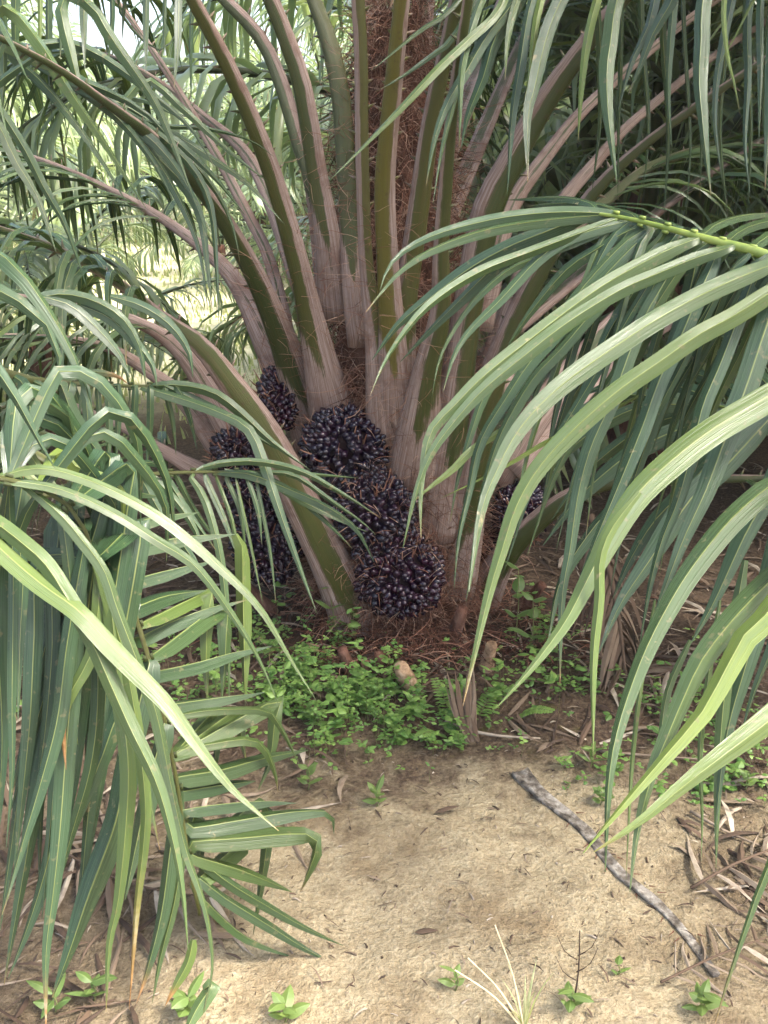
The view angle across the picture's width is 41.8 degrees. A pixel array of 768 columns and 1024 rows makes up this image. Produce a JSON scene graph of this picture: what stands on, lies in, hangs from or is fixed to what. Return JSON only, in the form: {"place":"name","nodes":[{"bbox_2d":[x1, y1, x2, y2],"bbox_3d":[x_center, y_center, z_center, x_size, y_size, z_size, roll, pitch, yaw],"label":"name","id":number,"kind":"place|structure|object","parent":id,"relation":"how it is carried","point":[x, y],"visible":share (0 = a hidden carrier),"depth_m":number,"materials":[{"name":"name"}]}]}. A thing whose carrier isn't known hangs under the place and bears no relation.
{"place":"outdoors","nodes":[
{"label":"outdoors","id":0,"kind":"place"},
{"bbox_2d":[8,0,443,134],"label":"sky","id":1,"kind":"structure","parent":0,"point":[128,41],"materials":[{"name":"white"}]},
{"bbox_2d":[0,210,689,443],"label":"grass","id":2,"kind":"structure","parent":0,"point":[250,361],"depth_m":10.11,"materials":[{"name":"green plant"}]},
{"bbox_2d":[0,153,767,1023],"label":"ground","id":3,"kind":"structure","parent":0,"point":[498,881],"depth_m":2.34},
{"bbox_2d":[0,61,60,285],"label":"oil palm","id":4,"kind":"object","parent":3,"relation":"on","point":[6,215],"visible":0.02,"depth_m":8.87,"materials":[{"name":"green plant"}]},
{"bbox_2d":[26,972,70,1018],"bbox_3d":[-0.649,0.955,1.977,0.077,0.067,0.082,-14,24,-33],"label":"seedling","id":5,"kind":"object","parent":3,"relation":"on","point":[38,987],"visible":0.88,"depth_m":1.97,"materials":[{"name":"green plant"}]},
{"bbox_2d":[0,1,121,235],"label":"oil palm","id":6,"kind":"object","parent":3,"relation":"on","point":[43,25],"visible":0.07,"depth_m":14.16,"materials":[{"name":"green plant"}]},
{"bbox_2d":[9,54,121,178],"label":"oil palm","id":7,"kind":"object","parent":3,"relation":"on","point":[89,76],"depth_m":24.95,"materials":[{"name":"green plant"}]},
{"bbox_2d":[0,0,133,405],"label":"oil palm","id":8,"kind":"object","parent":3,"relation":"on","point":[70,144],"visible":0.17,"depth_m":6.95,"materials":[{"name":"green plant"}]},
{"bbox_2d":[0,34,165,237],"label":"oil palm","id":9,"kind":"object","parent":3,"relation":"on","point":[134,211],"visible":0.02,"depth_m":16.75,"materials":[{"name":"green plant"}]},
{"bbox_2d":[64,971,116,1000],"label":"seedling","id":10,"kind":"object","parent":3,"relation":"on","point":[95,981],"visible":0.97,"depth_m":1.98,"materials":[{"name":"green plant"}]},
{"bbox_2d":[0,45,190,370],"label":"oil palm","id":11,"kind":"object","parent":3,"relation":"on","point":[125,273],"visible":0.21,"depth_m":4.94,"materials":[{"name":"green plant"}]},
{"bbox_2d":[0,0,204,275],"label":"oil palm","id":12,"kind":"object","parent":3,"relation":"on","point":[129,168],"visible":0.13,"depth_m":9.41,"materials":[{"name":"green plant"}]},
{"bbox_2d":[6,21,208,223],"bbox_3d":[-5.964,-6.736,17.811,5.719,3.858,5.621,-14,24,-34],"label":"oil palm","id":13,"kind":"object","parent":3,"relation":"on","point":[74,131],"visible":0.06,"depth_m":16.85,"materials":[{"name":"green plant"}]},
{"bbox_2d":[1,818,253,962],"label":"dead frond","id":14,"kind":"object","parent":3,"relation":"on","point":[109,891],"visible":0.3,"depth_m":2.24,"materials":[{"name":"brown plant"}]},
{"bbox_2d":[0,159,287,497],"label":"oil palm","id":15,"kind":"object","parent":3,"relation":"on","point":[40,263],"visible":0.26,"depth_m":5.70,"materials":[{"name":"green plant"}]},
{"bbox_2d":[101,94,192,195],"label":"oil palm","id":16,"kind":"object","parent":3,"relation":"on","point":[130,139],"depth_m":27.77,"materials":[{"name":"green plant"}]},
{"bbox_2d":[66,63,236,229],"bbox_3d":[-4.968,-7.373,20.725,4.799,3.383,4.916,-8,21,-20],"label":"oil palm","id":17,"kind":"object","parent":3,"relation":"on","point":[179,220],"visible":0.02,"depth_m":19.93,"materials":[{"name":"green plant"}]},
{"bbox_2d":[170,971,203,1016],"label":"seedling","id":18,"kind":"object","parent":3,"relation":"on","point":[182,1002],"visible":0.69,"depth_m":1.92,"materials":[{"name":"green plant"}]},
{"bbox_2d":[0,0,379,1023],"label":"oil palm","id":19,"kind":"object","parent":3,"relation":"on","point":[74,606],"visible":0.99,"depth_m":1.71,"materials":[{"name":"green plant"}]},
{"bbox_2d":[169,85,235,207],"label":"oil palm","id":20,"kind":"object","parent":3,"relation":"on","point":[209,164],"visible":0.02,"depth_m":23.57,"materials":[{"name":"green plant"}]},
{"bbox_2d":[117,164,304,284],"bbox_3d":[-1.949,-3.443,12.001,2.398,1.552,2.085,6,21,17],"label":"oil palm","id":21,"kind":"object","parent":3,"relation":"on","point":[196,260],"visible":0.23,"depth_m":11.90,"materials":[{"name":"green plant"}]},
{"bbox_2d":[202,668,220,694],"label":"seedling","id":22,"kind":"object","parent":3,"relation":"on","point":[213,681],"visible":0.52,"depth_m":3.02,"materials":[{"name":"green plant"}]},
{"bbox_2d":[107,12,352,240],"bbox_3d":[-1.530,-5.974,16.002,5.355,4.032,5.450,2,20,5],"label":"oil palm","id":23,"kind":"object","parent":3,"relation":"on","point":[228,102],"visible":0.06,"depth_m":15.48,"materials":[{"name":"green plant"}]},
{"bbox_2d":[116,49,343,235],"bbox_3d":[-2.337,-6.484,17.908,4.899,3.352,5.099,-18,27,-41],"label":"oil palm","id":24,"kind":"object","parent":3,"relation":"on","point":[222,108],"visible":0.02,"depth_m":17.32,"materials":[{"name":"green plant"}]},
{"bbox_2d":[135,767,336,869],"bbox_3d":[-0.412,0.741,2.554,0.636,0.047,0.295,9,22,24],"label":"dead frond","id":25,"kind":"object","parent":3,"relation":"on","point":[225,799],"visible":0.18,"depth_m":2.54,"materials":[{"name":"brown plant"}]},
{"bbox_2d":[128,0,352,276],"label":"oil palm","id":26,"kind":"object","parent":3,"relation":"on","point":[257,199],"visible":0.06,"depth_m":12.66,"materials":[{"name":"green plant"}]},
{"bbox_2d":[187,28,348,199],"bbox_3d":[-1.730,-7.782,20.621,5.548,3.872,5.920,-3,20,-8],"label":"oil palm","id":27,"kind":"object","parent":3,"relation":"on","point":[226,106],"visible":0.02,"depth_m":19.86,"materials":[{"name":"green plant"}]},
{"bbox_2d":[268,984,309,1022],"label":"seedling","id":28,"kind":"object","parent":3,"relation":"on","point":[284,1001],"visible":1,"depth_m":1.94,"materials":[{"name":"green plant"}]},
{"bbox_2d":[297,762,322,789],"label":"seedling","id":29,"kind":"object","parent":3,"relation":"on","point":[311,768],"visible":1,"depth_m":2.62,"materials":[{"name":"green plant"}]},
{"bbox_2d":[314,587,343,638],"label":"weed","id":30,"kind":"object","parent":3,"relation":"on","point":[321,603],"visible":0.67,"depth_m":3.27,"materials":[{"name":"green plant"}]},
{"bbox_2d":[219,4,495,250],"bbox_3d":[0.550,-5.434,13.937,5.862,4.166,6.305,-4,20,-10],"label":"oil palm","id":31,"kind":"object","parent":3,"relation":"on","point":[268,83],"depth_m":13.54,"materials":[{"name":"green plant"}]},
{"bbox_2d":[362,775,385,806],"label":"seedling","id":32,"kind":"object","parent":3,"relation":"on","point":[376,791],"visible":1,"depth_m":2.56,"materials":[{"name":"green plant"}]},
{"bbox_2d":[0,0,767,692],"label":"oil palm","id":33,"kind":"object","parent":3,"relation":"on","point":[320,404],"visible":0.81,"depth_m":3.05,"materials":[{"name":"green plant"}]},
{"bbox_2d":[0,0,767,453],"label":"oil palm","id":34,"kind":"object","parent":3,"relation":"on","point":[218,90],"visible":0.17,"depth_m":4.70,"materials":[{"name":"green plant"}]},
{"bbox_2d":[0,453,767,1023],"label":"leaf litter","id":35,"kind":"object","parent":3,"relation":"on","point":[144,943],"visible":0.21,"depth_m":2.79,"materials":[{"name":"brown plant"}]},
{"bbox_2d":[16,575,767,819],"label":"ground cover","id":36,"kind":"object","parent":3,"relation":"on","point":[349,695],"visible":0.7,"depth_m":2.96,"materials":[{"name":"green plant"}]},
{"bbox_2d":[254,2,569,300],"bbox_3d":[0.982,-4.114,11.296,5.174,3.541,5.284,-4,20,-10],"label":"oil palm","id":37,"kind":"object","parent":3,"relation":"on","point":[297,188],"visible":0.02,"depth_m":10.17,"materials":[{"name":"green plant"}]},
{"bbox_2d":[415,928,437,933],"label":"dry leaf","id":38,"kind":"object","parent":3,"relation":"on","point":[424,930],"visible":1,"depth_m":2.14,"materials":[{"name":"brown plant"}]},
{"bbox_2d":[415,728,446,737],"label":"fern","id":39,"kind":"object","parent":3,"relation":"on","point":[427,733],"visible":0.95,"depth_m":2.81,"materials":[{"name":"green plant"}]},
{"bbox_2d":[311,0,568,272],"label":"oil palm","id":40,"kind":"object","parent":3,"relation":"on","point":[329,152],"depth_m":11.94,"materials":[{"name":"green plant"}]},
{"bbox_2d":[431,677,453,717],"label":"fern","id":41,"kind":"object","parent":3,"relation":"on","point":[434,683],"visible":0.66,"depth_m":2.97,"materials":[{"name":"green plant"}]},
{"bbox_2d":[435,806,457,812],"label":"dry leaf","id":42,"kind":"object","parent":3,"relation":"on","point":[444,809],"visible":1,"depth_m":2.54,"materials":[{"name":"brown plant"}]},
{"bbox_2d":[133,0,767,402],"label":"oil palm","id":43,"kind":"object","parent":3,"relation":"on","point":[653,58],"visible":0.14,"depth_m":4.33,"materials":[{"name":"green plant"}]},
{"bbox_2d":[437,964,464,990],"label":"seedling","id":44,"kind":"object","parent":3,"relation":"on","point":[448,982],"visible":0.98,"depth_m":1.99,"materials":[{"name":"green plant"}]},
{"bbox_2d":[446,667,479,742],"bbox_3d":[0.224,0.543,2.833,0.098,0.219,0.055,0,20,0],"label":"dried sheath","id":45,"kind":"object","parent":3,"relation":"on","point":[460,709],"visible":0.94,"depth_m":2.83,"materials":[{"name":"brown plant"}]},
{"bbox_2d":[203,0,737,402],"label":"oil palm","id":46,"kind":"object","parent":3,"relation":"on","point":[550,189],"visible":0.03,"depth_m":8.35,"materials":[{"name":"green plant"}]},
{"bbox_2d":[476,686,502,716],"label":"fern","id":47,"kind":"object","parent":3,"relation":"on","point":[483,704],"visible":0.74,"depth_m":2.96,"materials":[{"name":"green plant"}]},
{"bbox_2d":[444,720,539,738],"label":"dry twig","id":48,"kind":"object","parent":3,"relation":"on","point":[496,735],"visible":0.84,"depth_m":2.84,"materials":[{"name":"beige wood"}]},
{"bbox_2d":[243,0,757,285],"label":"oil palm","id":49,"kind":"object","parent":3,"relation":"on","point":[726,112],"visible":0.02,"depth_m":7.20,"materials":[{"name":"green plant"}]},
{"bbox_2d":[504,561,529,636],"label":"broadleaf weed","id":50,"kind":"object","parent":3,"relation":"on","point":[518,585],"visible":0.88,"depth_m":3.30,"materials":[{"name":"green plant"}]},
{"bbox_2d":[509,591,546,644],"bbox_3d":[0.466,0.365,3.224,0.107,0.218,0.089,-14,24,-33],"label":"broadleaf weed","id":51,"kind":"object","parent":3,"relation":"on","point":[533,613],"visible":0.93,"depth_m":3.22,"materials":[{"name":"green plant"}]},
{"bbox_2d":[519,705,554,717],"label":"fern","id":52,"kind":"object","parent":3,"relation":"on","point":[533,710],"visible":0.98,"depth_m":2.91,"materials":[{"name":"green plant"}]},
{"bbox_2d":[330,0,767,1023],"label":"oil palm","id":53,"kind":"object","parent":3,"relation":"on","point":[680,416],"visible":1,"depth_m":1.80,"materials":[{"name":"green plant"}]},
{"bbox_2d":[331,0,767,507],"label":"oil palm","id":54,"kind":"object","parent":3,"relation":"on","point":[573,456],"visible":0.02,"depth_m":4.67,"materials":[{"name":"green plant"}]},
{"bbox_2d":[557,981,593,1012],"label":"seedling","id":55,"kind":"object","parent":3,"relation":"on","point":[567,990],"visible":1,"depth_m":1.92,"materials":[{"name":"green plant"}]},
{"bbox_2d":[556,931,599,992],"bbox_3d":[0.372,0.880,1.947,0.081,0.180,0.013,0,20,0],"label":"dry twig","id":56,"kind":"object","parent":3,"relation":"on","point":[577,972],"visible":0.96,"depth_m":1.94,"materials":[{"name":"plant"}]},
{"bbox_2d":[575,741,606,766],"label":"seedling","id":57,"kind":"object","parent":3,"relation":"on","point":[587,748],"visible":0.93,"depth_m":2.72,"materials":[{"name":"green plant"}]},
{"bbox_2d":[592,786,614,805],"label":"seedling","id":58,"kind":"object","parent":3,"relation":"on","point":[601,794],"visible":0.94,"depth_m":2.58,"materials":[{"name":"green plant"}]},
{"bbox_2d":[570,513,646,698],"bbox_3d":[0.687,0.275,3.100,0.272,0.517,0.223,-17,26,-39],"label":"dead frond","id":59,"kind":"object","parent":3,"relation":"on","point":[614,646],"visible":0.58,"depth_m":3.06,"materials":[{"name":"brown plant"}]},
{"bbox_2d":[452,9,767,374],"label":"oil palm","id":60,"kind":"object","parent":3,"relation":"on","point":[555,127],"visible":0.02,"depth_m":5.46,"materials":[{"name":"green plant"}]},
{"bbox_2d":[511,767,719,977],"bbox_3d":[0.538,0.824,2.380,0.094,0.036,0.769,-9,22,-23],"label":"fallen stalk","id":61,"kind":"object","parent":3,"relation":"on","point":[533,786],"visible":0.91,"depth_m":2.38,"materials":[{"name":"grey wood"}]},
{"bbox_2d":[611,955,631,974],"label":"seedling","id":62,"kind":"object","parent":3,"relation":"on","point":[618,960],"visible":1,"depth_m":2.03,"materials":[{"name":"green plant"}]},
{"bbox_2d":[600,750,696,759],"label":"dry twig","id":63,"kind":"object","parent":3,"relation":"on","point":[628,753],"visible":0.34,"depth_m":2.79,"materials":[{"name":"brown wood"}]},
{"bbox_2d":[597,649,762,704],"bbox_3d":[0.925,0.499,3.160,0.497,0.071,0.348,-6,21,-15],"label":"dead frond","id":64,"kind":"object","parent":3,"relation":"on","point":[660,669],"visible":0.25,"depth_m":3.13,"materials":[{"name":"brown plant"}]},
{"bbox_2d":[682,979,727,1015],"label":"seedling","id":65,"kind":"object","parent":3,"relation":"on","point":[704,997],"visible":0.99,"depth_m":1.94,"materials":[{"name":"green plant"}]},
{"bbox_2d":[660,909,767,1000],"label":"dead frond","id":66,"kind":"object","parent":3,"relation":"on","point":[749,949],"visible":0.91,"depth_m":2.07,"materials":[{"name":"brown plant"}]},
{"bbox_2d":[689,809,760,846],"bbox_3d":[0.843,0.784,2.491,0.185,0.015,0.012,18,27,41],"label":"dry twig","id":67,"kind":"object","parent":3,"relation":"on","point":[694,813],"visible":0.89,"depth_m":2.50,"materials":[{"name":"brown wood"}]},
{"bbox_2d":[688,815,767,915],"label":"dead frond","id":68,"kind":"object","parent":3,"relation":"on","point":[741,857],"visible":0.97,"depth_m":2.33,"materials":[{"name":"brown plant"}]},
{"bbox_2d":[738,768,757,789],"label":"seedling","id":69,"kind":"object","parent":3,"relation":"on","point":[749,781],"visible":1,"depth_m":2.66,"materials":[{"name":"green plant"}]},
{"bbox_2d":[455,925,550,1023],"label":"dry grass","id":70,"kind":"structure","parent":0,"point":[521,1018],"depth_m":1.88,"materials":[{"name":"plant"}]}
]}

